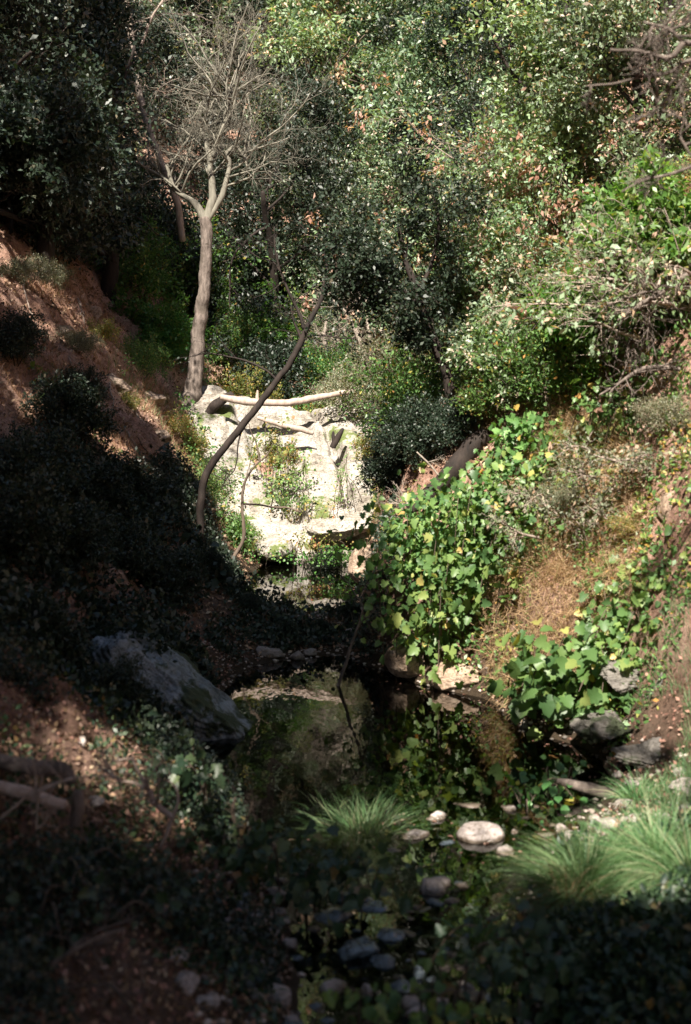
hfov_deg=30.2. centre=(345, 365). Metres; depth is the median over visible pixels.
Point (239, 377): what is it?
autumn shrub
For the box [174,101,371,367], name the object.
oak tree
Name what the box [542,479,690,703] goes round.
vine
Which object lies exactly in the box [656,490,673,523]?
boulder
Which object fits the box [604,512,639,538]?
autumn shrub
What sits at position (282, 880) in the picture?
creek stone
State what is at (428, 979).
creek stone
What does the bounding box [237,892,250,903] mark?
creek stone
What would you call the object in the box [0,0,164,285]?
dark oak
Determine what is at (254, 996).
creek stone
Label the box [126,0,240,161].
oak tree
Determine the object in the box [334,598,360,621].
dark shrub
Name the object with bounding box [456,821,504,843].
cobble
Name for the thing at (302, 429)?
fallen log
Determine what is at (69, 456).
dark shrub
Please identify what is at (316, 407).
autumn shrub
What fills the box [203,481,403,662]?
undergrowth
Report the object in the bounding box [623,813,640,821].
cobble
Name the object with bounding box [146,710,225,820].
vine
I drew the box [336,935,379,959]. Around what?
cobble
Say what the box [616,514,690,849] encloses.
green grass
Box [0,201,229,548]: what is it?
dry grass
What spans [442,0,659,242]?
tall oak
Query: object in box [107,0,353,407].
bare tree
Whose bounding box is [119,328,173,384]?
green shrub
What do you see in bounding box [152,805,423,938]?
vine
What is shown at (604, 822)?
cobble
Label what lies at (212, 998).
cobble
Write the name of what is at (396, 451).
dark shrub
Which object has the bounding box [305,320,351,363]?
dead branch
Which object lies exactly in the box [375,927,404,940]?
cobble
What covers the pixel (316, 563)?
dark shrub
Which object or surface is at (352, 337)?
dead branch
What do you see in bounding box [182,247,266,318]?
dark shrub
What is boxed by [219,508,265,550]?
bright shrub
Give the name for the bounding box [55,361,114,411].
dark shrub
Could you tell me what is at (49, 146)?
oak tree
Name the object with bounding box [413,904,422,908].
creek stone
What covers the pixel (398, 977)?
creek stone
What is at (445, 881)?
creek stone
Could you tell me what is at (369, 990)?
creek stone
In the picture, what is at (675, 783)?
cobble
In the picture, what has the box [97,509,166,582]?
dark shrub
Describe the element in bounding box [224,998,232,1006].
creek stone
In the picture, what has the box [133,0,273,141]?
scrub tree
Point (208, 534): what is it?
undergrowth
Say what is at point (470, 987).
cobble
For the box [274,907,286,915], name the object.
creek stone
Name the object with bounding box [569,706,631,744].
boulder
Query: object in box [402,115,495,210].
oak tree
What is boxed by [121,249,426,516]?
undergrowth
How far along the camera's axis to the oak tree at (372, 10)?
34.04 m
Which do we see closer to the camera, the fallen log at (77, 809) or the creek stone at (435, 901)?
the fallen log at (77, 809)
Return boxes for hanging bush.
[292,40,681,334]
[341,190,587,351]
[419,244,534,385]
[435,301,589,408]
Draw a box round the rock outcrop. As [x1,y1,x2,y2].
[188,385,377,564]
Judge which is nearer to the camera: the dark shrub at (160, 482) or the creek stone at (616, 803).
the creek stone at (616, 803)
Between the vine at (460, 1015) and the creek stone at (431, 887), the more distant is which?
the creek stone at (431, 887)
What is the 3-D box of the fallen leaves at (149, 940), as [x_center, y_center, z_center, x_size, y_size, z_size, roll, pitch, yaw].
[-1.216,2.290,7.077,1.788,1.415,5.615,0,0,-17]
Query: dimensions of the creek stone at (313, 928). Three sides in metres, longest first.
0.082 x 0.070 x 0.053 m
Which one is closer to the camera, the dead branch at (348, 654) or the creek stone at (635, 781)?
the creek stone at (635, 781)
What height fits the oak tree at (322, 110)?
6.618 m
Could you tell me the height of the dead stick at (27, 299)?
0.644 m
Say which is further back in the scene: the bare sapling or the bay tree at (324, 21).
the bay tree at (324, 21)
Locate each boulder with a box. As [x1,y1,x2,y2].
[87,630,252,741]
[305,517,369,541]
[348,545,371,582]
[384,645,423,677]
[429,660,478,690]
[519,719,527,728]
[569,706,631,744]
[600,658,639,695]
[611,737,660,768]
[642,673,662,698]
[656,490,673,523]
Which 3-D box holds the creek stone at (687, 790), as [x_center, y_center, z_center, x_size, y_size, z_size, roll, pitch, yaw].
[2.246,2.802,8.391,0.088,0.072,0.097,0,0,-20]
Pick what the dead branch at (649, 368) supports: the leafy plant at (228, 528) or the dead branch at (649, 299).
the dead branch at (649, 299)
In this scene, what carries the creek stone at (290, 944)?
on the ground at (672, 726)
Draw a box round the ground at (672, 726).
[0,0,690,1023]
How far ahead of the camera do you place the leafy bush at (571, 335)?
12.24 m
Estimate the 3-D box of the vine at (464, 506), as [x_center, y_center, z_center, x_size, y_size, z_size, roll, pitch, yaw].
[1.731,1.102,12.016,2.877,3.274,1.305,0,0,0]
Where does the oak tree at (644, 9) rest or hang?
on the ground at (672, 726)
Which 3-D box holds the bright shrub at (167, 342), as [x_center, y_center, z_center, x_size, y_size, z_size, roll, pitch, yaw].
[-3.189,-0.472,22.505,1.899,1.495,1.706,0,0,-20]
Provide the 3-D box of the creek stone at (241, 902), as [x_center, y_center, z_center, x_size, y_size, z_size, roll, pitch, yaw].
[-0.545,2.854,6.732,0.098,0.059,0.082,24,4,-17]
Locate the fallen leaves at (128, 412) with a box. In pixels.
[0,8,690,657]
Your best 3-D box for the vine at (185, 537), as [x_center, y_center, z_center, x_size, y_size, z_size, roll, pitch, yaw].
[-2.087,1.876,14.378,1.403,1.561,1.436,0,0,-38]
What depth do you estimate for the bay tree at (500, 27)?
34.06 m
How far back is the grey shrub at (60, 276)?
19.14 m
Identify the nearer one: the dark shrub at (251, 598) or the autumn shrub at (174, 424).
the dark shrub at (251, 598)
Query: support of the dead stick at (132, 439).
on the ground at (672, 726)
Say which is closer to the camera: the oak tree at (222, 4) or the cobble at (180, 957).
the cobble at (180, 957)
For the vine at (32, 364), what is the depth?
15.29 m
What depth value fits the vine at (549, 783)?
8.90 m
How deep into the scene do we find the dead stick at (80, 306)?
19.60 m
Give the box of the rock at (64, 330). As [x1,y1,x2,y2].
[57,324,73,337]
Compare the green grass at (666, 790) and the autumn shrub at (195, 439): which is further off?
the autumn shrub at (195, 439)
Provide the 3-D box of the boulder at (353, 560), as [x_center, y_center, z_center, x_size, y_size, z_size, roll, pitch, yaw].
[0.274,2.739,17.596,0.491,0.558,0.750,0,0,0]
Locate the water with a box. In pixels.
[202,563,615,1023]
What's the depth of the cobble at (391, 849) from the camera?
7.92 m
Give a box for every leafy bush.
[517,257,684,402]
[572,143,690,280]
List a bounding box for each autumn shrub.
[86,316,122,343]
[119,390,142,411]
[162,408,194,436]
[178,429,209,457]
[207,361,273,397]
[224,379,283,398]
[243,538,262,554]
[258,430,294,459]
[264,440,300,468]
[304,403,324,416]
[351,430,377,459]
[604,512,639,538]
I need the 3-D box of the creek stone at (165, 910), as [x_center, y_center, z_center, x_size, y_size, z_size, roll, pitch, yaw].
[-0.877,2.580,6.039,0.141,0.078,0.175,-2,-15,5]
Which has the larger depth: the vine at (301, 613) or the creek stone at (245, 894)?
the vine at (301, 613)
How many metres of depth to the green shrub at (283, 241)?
27.89 m
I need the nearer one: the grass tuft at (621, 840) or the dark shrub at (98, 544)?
the grass tuft at (621, 840)
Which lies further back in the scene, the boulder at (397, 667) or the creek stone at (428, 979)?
the boulder at (397, 667)
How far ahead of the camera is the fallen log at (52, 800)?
6.08 m
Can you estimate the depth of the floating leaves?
9.22 m
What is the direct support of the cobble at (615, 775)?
on the ground at (672, 726)
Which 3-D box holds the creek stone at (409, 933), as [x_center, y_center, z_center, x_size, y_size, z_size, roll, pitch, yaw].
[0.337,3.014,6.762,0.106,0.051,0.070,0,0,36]
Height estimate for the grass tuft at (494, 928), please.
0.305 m
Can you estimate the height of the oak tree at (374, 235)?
3.806 m
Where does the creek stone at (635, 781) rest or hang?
on the ground at (672, 726)
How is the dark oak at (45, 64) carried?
on the ground at (672, 726)
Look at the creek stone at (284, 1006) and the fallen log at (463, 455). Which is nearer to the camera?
the creek stone at (284, 1006)
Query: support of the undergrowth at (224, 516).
on the ground at (672, 726)
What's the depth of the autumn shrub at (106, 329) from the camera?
19.53 m
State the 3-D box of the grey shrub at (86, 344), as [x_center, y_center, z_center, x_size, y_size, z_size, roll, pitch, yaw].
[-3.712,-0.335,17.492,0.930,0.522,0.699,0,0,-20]
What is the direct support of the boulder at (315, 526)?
on the ground at (672, 726)
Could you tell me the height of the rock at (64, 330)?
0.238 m
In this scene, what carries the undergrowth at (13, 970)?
on the ground at (672, 726)
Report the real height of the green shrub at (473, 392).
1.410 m
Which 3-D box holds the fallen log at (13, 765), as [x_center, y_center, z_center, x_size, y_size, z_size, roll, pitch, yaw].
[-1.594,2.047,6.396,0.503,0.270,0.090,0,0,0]
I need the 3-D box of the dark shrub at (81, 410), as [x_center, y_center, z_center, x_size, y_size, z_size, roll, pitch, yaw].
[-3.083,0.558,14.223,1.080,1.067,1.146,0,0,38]
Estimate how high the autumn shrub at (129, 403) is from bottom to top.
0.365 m
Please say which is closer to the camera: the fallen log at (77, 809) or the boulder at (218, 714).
the fallen log at (77, 809)
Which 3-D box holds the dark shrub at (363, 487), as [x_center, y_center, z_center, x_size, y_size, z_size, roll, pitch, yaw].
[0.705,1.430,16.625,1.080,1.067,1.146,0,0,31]
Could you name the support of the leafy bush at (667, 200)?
on the ground at (672, 726)
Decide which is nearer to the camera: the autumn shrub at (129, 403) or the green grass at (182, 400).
the autumn shrub at (129, 403)
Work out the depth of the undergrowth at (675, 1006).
5.71 m
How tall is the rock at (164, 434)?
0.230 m
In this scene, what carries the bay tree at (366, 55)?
on the ground at (672, 726)
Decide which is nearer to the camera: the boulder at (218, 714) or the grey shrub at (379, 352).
the boulder at (218, 714)
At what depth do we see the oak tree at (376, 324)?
26.07 m
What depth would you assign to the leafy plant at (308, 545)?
19.08 m
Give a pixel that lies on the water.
(364, 731)
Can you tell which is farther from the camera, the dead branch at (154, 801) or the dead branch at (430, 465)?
the dead branch at (430, 465)
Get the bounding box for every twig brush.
[473,147,690,369]
[477,448,639,567]
[536,394,689,491]
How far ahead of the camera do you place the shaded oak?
14.42 m
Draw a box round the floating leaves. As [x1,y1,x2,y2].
[233,577,604,862]
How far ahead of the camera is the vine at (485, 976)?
5.81 m
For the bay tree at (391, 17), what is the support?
on the ground at (672, 726)
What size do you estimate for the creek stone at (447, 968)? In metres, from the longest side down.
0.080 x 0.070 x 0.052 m
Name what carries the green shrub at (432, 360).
on the ground at (672, 726)
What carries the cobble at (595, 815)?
on the ground at (672, 726)
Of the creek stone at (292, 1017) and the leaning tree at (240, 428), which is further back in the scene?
the leaning tree at (240, 428)
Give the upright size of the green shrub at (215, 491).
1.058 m
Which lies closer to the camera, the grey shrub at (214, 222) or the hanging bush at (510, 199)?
the hanging bush at (510, 199)
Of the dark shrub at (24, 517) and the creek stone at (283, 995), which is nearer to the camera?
the creek stone at (283, 995)
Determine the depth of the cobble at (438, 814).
8.47 m
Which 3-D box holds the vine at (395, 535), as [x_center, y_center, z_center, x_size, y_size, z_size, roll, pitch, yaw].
[0.774,1.659,12.679,2.247,2.622,1.326,0,0,0]
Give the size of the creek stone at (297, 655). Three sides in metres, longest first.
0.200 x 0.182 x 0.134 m
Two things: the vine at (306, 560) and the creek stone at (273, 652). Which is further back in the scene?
the vine at (306, 560)
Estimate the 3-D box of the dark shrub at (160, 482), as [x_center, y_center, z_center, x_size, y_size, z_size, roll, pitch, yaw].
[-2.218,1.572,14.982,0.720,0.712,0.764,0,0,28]
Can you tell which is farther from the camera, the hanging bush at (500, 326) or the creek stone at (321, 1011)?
the hanging bush at (500, 326)
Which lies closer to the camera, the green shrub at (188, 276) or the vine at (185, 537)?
the vine at (185, 537)
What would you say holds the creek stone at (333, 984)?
on the ground at (672, 726)
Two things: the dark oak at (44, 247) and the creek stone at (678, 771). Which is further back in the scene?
the dark oak at (44, 247)
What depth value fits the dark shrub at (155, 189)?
25.83 m
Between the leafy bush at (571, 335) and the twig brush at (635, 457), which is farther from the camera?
the leafy bush at (571, 335)
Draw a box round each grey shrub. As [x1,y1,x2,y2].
[0,254,62,285]
[24,251,76,289]
[49,325,106,356]
[159,195,283,246]
[301,355,379,407]
[312,358,395,425]
[338,322,428,386]
[347,373,431,419]
[532,472,581,511]
[628,390,690,434]
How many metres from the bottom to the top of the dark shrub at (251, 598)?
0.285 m
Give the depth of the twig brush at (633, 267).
11.42 m
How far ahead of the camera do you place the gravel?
8.72 m
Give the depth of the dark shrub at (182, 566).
13.57 m
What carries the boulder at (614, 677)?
on the ground at (672, 726)
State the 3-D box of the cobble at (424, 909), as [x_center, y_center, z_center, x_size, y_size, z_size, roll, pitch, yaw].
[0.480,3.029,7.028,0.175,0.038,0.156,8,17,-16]
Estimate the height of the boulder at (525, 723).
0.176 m
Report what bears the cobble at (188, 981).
on the ground at (672, 726)
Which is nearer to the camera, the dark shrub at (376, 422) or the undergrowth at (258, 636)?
the undergrowth at (258, 636)
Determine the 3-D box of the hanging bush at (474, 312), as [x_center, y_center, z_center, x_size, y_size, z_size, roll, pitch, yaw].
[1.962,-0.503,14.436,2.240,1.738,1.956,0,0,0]
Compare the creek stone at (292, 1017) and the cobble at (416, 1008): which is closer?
the creek stone at (292, 1017)
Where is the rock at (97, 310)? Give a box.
[85,303,101,321]
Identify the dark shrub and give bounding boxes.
[0,305,51,366]
[0,415,96,502]
[0,425,70,502]
[0,461,89,564]
[0,579,97,670]
[16,368,125,460]
[38,494,122,576]
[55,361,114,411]
[70,454,141,517]
[75,650,159,718]
[91,150,193,233]
[94,445,162,504]
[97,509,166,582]
[103,187,219,306]
[137,468,187,508]
[159,543,214,598]
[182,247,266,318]
[193,543,236,587]
[210,211,309,316]
[219,329,320,398]
[240,590,263,613]
[254,248,366,333]
[275,620,302,637]
[308,544,342,569]
[312,617,332,632]
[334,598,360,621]
[354,371,440,447]
[355,442,399,497]
[356,436,404,498]
[370,401,428,472]
[386,388,455,470]
[414,393,485,461]
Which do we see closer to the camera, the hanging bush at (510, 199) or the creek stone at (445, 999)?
the creek stone at (445, 999)
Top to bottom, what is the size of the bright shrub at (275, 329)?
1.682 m
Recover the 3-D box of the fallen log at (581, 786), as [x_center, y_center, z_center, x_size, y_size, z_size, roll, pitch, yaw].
[1.828,2.982,8.900,0.721,0.228,0.099,0,0,0]
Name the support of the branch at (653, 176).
on the ground at (672, 726)
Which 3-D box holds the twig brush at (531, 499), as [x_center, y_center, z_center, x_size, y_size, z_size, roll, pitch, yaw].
[2.201,1.198,11.391,2.134,1.127,1.206,0,0,0]
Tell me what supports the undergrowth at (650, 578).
on the ground at (672, 726)
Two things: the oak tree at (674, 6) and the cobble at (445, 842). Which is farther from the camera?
the oak tree at (674, 6)
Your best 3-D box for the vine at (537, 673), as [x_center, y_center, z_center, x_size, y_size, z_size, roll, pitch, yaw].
[1.769,2.349,10.450,1.232,1.636,1.426,0,0,17]
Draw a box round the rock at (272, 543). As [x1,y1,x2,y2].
[253,538,296,561]
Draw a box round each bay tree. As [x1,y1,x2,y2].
[164,1,325,130]
[194,0,398,185]
[267,5,495,231]
[273,0,416,93]
[315,0,530,127]
[434,0,553,70]
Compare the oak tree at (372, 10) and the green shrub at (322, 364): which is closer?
the green shrub at (322, 364)
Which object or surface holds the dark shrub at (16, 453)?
on the ground at (672, 726)
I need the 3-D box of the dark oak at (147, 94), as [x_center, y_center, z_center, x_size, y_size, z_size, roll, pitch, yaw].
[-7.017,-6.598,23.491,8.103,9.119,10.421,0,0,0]
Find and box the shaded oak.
[515,0,690,193]
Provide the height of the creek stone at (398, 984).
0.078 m
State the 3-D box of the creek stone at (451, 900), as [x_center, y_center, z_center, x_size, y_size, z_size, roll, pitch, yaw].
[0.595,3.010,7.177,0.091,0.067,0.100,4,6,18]
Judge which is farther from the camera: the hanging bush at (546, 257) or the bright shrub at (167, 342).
the bright shrub at (167, 342)
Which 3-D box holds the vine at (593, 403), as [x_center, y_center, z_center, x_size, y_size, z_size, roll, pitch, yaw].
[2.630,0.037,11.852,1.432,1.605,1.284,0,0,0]
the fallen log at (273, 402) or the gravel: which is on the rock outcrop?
the fallen log at (273, 402)
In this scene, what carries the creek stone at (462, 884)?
on the ground at (672, 726)
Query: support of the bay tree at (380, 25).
on the ground at (672, 726)
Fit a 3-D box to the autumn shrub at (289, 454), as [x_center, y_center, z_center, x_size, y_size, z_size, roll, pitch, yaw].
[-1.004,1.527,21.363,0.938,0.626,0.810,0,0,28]
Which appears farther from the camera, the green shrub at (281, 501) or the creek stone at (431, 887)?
the green shrub at (281, 501)
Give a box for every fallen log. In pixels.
[0,753,76,786]
[0,780,68,809]
[70,789,84,827]
[205,391,234,413]
[220,384,380,406]
[257,416,313,434]
[330,428,343,448]
[406,428,490,512]
[556,778,616,797]
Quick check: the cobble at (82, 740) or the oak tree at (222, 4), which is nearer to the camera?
the cobble at (82, 740)
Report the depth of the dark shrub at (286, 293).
27.09 m
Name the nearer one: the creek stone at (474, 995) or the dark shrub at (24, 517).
the creek stone at (474, 995)
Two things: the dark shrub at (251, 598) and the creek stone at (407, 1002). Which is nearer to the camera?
the creek stone at (407, 1002)
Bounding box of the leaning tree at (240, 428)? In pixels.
[170,215,367,539]
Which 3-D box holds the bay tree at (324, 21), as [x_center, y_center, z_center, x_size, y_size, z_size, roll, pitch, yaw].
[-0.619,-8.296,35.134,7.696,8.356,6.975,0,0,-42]
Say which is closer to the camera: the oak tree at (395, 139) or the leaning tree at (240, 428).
the leaning tree at (240, 428)
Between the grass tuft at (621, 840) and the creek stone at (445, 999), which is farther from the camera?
the grass tuft at (621, 840)
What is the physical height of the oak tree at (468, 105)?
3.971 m
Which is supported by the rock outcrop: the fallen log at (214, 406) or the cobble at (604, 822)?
the fallen log at (214, 406)
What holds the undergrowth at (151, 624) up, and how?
on the ground at (672, 726)
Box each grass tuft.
[286,786,442,847]
[290,783,360,817]
[408,895,523,965]
[472,803,669,922]
[497,859,620,926]
[549,780,690,899]
[587,761,670,810]
[591,786,690,899]
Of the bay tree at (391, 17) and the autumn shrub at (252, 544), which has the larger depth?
the bay tree at (391, 17)
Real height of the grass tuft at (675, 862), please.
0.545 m
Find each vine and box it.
[0,828,199,966]
[20,347,122,453]
[117,501,232,597]
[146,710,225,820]
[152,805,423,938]
[202,576,384,633]
[232,543,351,566]
[310,402,537,665]
[311,952,487,1023]
[360,546,485,689]
[376,325,672,645]
[399,436,567,666]
[424,904,558,1023]
[462,882,690,1023]
[474,382,583,496]
[486,550,637,736]
[498,754,587,823]
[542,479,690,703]
[543,304,690,448]
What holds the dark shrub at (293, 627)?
on the ground at (672, 726)
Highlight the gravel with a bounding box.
[186,614,690,1023]
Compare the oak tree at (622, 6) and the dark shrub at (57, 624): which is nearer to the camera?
the dark shrub at (57, 624)
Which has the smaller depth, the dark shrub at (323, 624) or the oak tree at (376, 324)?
the dark shrub at (323, 624)
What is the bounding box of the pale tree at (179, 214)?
[114,0,227,241]
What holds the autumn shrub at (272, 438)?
on the ground at (672, 726)
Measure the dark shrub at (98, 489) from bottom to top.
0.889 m
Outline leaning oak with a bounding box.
[290,139,505,405]
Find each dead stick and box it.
[23,283,37,326]
[77,298,84,323]
[123,427,150,454]
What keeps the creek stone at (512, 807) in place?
in the water
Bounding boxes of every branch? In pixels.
[0,739,124,869]
[5,888,148,1023]
[94,744,179,848]
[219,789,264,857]
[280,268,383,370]
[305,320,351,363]
[327,319,379,355]
[328,568,383,685]
[373,452,447,509]
[580,19,690,142]
[583,262,690,371]
[599,309,690,406]
[610,0,690,97]
[621,79,690,208]
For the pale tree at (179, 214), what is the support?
on the ground at (672, 726)
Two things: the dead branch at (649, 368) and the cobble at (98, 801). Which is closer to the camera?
the cobble at (98, 801)
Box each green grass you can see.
[103,298,430,560]
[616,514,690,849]
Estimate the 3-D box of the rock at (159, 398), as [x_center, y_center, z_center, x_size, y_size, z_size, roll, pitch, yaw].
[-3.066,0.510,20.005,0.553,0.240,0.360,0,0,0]
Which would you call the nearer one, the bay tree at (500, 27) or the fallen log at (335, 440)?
the fallen log at (335, 440)
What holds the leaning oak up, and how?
on the ground at (672, 726)
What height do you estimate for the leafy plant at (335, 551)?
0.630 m
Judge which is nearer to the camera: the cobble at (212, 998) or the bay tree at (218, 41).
the cobble at (212, 998)
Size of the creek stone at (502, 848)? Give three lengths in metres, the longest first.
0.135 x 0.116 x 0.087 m
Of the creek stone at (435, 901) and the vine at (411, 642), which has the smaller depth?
the creek stone at (435, 901)
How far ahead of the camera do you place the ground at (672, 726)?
10.61 m
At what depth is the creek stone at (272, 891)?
7.17 m
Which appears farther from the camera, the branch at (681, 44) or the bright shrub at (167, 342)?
the bright shrub at (167, 342)
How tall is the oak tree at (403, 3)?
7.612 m
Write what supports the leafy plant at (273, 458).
on the ground at (672, 726)
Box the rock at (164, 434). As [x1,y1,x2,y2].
[155,430,171,442]
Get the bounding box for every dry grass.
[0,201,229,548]
[455,152,690,725]
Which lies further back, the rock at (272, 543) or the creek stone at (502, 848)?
the rock at (272, 543)
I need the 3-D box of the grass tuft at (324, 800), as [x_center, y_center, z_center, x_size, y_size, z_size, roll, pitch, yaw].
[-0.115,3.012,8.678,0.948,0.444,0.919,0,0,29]
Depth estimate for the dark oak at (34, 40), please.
18.58 m
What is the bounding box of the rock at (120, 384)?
[106,373,132,396]
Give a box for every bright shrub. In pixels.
[107,266,192,357]
[130,297,211,370]
[205,303,290,363]
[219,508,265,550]
[251,274,360,372]
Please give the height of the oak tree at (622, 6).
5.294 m
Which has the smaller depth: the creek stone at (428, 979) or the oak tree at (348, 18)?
the creek stone at (428, 979)
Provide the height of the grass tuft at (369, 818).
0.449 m
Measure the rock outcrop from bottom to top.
4.883 m
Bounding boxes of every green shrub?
[79,209,198,304]
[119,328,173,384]
[139,203,267,316]
[186,449,240,508]
[204,288,270,368]
[273,192,388,282]
[275,493,291,511]
[282,322,367,403]
[334,309,444,437]
[420,349,457,375]
[442,311,542,426]
[483,305,622,420]
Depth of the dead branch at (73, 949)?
4.93 m
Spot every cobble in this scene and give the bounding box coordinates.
[78,736,85,747]
[88,795,104,807]
[168,948,188,963]
[175,971,200,996]
[196,991,220,1010]
[313,907,351,922]
[328,891,372,903]
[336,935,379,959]
[356,900,386,911]
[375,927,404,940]
[387,847,400,851]
[400,1003,426,1016]
[402,829,429,838]
[414,965,425,977]
[418,907,431,911]
[426,810,446,820]
[439,840,454,844]
[453,802,480,807]
[455,981,475,990]
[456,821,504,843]
[512,923,519,933]
[537,832,554,836]
[555,823,568,832]
[589,814,599,820]
[593,817,616,828]
[611,770,621,778]
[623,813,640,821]
[668,777,690,790]
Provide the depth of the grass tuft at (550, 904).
6.80 m
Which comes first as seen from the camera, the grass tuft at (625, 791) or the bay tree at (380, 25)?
the grass tuft at (625, 791)
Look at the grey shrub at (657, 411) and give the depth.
10.91 m
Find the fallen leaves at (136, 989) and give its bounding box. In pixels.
[0,295,690,1023]
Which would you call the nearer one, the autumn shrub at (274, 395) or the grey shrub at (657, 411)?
the grey shrub at (657, 411)
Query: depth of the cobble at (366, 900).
7.17 m
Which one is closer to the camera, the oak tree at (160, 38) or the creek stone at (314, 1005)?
the creek stone at (314, 1005)
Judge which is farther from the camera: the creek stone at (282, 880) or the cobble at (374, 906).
the creek stone at (282, 880)
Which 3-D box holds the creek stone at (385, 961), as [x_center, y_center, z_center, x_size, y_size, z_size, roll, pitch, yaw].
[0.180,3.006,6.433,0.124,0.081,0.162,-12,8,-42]
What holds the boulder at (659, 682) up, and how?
on the ground at (672, 726)
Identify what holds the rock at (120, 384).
on the ground at (672, 726)
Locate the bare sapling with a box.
[231,423,301,558]
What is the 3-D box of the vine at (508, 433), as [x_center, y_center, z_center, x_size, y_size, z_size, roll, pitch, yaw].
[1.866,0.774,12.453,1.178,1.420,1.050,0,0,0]
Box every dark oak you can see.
[0,0,145,271]
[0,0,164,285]
[0,0,174,279]
[0,1,171,228]
[8,1,169,302]
[14,0,167,90]
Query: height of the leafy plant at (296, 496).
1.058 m
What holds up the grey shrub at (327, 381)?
on the ground at (672, 726)
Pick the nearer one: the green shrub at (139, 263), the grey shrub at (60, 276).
the grey shrub at (60, 276)
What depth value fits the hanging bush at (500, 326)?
12.98 m
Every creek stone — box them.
[151,904,171,919]
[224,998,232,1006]
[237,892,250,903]
[237,901,250,914]
[249,987,264,1001]
[256,646,282,657]
[263,887,285,902]
[264,983,291,1005]
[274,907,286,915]
[276,877,288,883]
[282,938,297,949]
[282,998,291,1009]
[283,1020,302,1023]
[285,1014,299,1020]
[288,651,304,660]
[292,955,303,959]
[303,648,316,656]
[307,925,319,931]
[308,1002,321,1008]
[313,1007,324,1012]
[319,978,347,993]
[320,1017,334,1023]
[360,983,372,996]
[370,954,394,968]
[391,978,409,992]
[393,975,404,979]
[400,995,419,1009]
[402,929,415,936]
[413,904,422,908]
[419,878,445,895]
[425,976,434,981]
[426,898,444,905]
[431,876,450,886]
[436,996,448,1004]
[438,964,450,970]
[444,897,459,903]
[446,951,456,956]
[454,963,467,969]
[455,882,468,887]
[459,989,485,1000]
[485,993,491,1001]
[486,915,500,920]
[496,845,513,855]
[503,804,516,810]
[614,798,634,807]
[623,779,640,788]
[673,768,686,776]
[679,787,690,796]
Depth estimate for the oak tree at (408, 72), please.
27.79 m
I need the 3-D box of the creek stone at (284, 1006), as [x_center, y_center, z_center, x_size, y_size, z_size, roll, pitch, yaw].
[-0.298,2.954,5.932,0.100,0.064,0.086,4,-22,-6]
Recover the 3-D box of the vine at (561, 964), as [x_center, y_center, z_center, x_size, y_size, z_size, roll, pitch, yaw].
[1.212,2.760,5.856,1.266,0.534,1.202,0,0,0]
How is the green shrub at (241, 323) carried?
on the ground at (672, 726)
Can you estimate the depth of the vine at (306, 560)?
19.05 m
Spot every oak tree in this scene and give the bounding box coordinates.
[0,33,136,251]
[114,1,216,203]
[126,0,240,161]
[149,0,326,217]
[168,53,391,308]
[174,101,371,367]
[237,0,396,183]
[251,121,416,330]
[261,0,500,199]
[296,177,436,353]
[322,232,390,357]
[345,0,521,161]
[346,10,548,243]
[353,90,447,271]
[394,0,658,145]
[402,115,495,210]
[407,0,574,160]
[426,74,530,178]
[545,0,668,10]
[554,0,660,18]
[575,0,683,13]
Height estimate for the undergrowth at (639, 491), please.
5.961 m
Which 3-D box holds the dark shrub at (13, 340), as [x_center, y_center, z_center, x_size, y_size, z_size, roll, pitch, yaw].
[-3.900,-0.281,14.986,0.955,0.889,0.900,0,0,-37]
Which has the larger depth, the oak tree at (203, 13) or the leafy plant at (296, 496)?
the oak tree at (203, 13)
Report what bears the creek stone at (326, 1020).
on the ground at (672, 726)
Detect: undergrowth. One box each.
[0,433,297,798]
[0,444,309,785]
[0,610,287,1023]
[0,623,288,1023]
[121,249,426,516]
[181,341,425,559]
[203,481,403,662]
[379,140,690,759]
[382,129,690,665]
[520,859,690,1023]
[535,797,690,1023]
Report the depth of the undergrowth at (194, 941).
6.65 m
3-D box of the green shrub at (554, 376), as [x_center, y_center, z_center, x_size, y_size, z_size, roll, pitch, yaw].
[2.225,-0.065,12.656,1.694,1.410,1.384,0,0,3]
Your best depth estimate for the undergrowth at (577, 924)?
6.25 m
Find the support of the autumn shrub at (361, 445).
on the ground at (672, 726)
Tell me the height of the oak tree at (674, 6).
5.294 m
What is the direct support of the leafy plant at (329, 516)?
on the ground at (672, 726)
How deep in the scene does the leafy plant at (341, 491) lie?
20.03 m
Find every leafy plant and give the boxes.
[211,500,255,563]
[238,413,296,498]
[259,442,320,496]
[259,472,323,524]
[278,532,353,564]
[297,500,348,522]
[311,540,353,572]
[329,441,362,511]
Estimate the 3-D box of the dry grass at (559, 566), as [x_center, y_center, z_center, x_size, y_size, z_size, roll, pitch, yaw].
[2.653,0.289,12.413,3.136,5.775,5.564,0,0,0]
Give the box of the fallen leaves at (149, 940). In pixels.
[0,634,293,1023]
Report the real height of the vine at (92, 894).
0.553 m
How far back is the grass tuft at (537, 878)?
6.90 m
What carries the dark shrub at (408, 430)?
on the ground at (672, 726)
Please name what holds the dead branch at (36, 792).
on the ground at (672, 726)
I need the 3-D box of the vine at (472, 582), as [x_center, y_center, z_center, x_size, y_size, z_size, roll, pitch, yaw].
[1.355,1.803,12.050,1.354,2.238,1.613,0,0,28]
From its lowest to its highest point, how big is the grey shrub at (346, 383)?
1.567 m
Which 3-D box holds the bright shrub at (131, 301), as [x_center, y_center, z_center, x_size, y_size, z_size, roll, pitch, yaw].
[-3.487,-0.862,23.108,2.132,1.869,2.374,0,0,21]
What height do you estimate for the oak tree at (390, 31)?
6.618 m
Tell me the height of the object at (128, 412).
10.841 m
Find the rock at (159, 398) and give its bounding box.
[144,391,166,404]

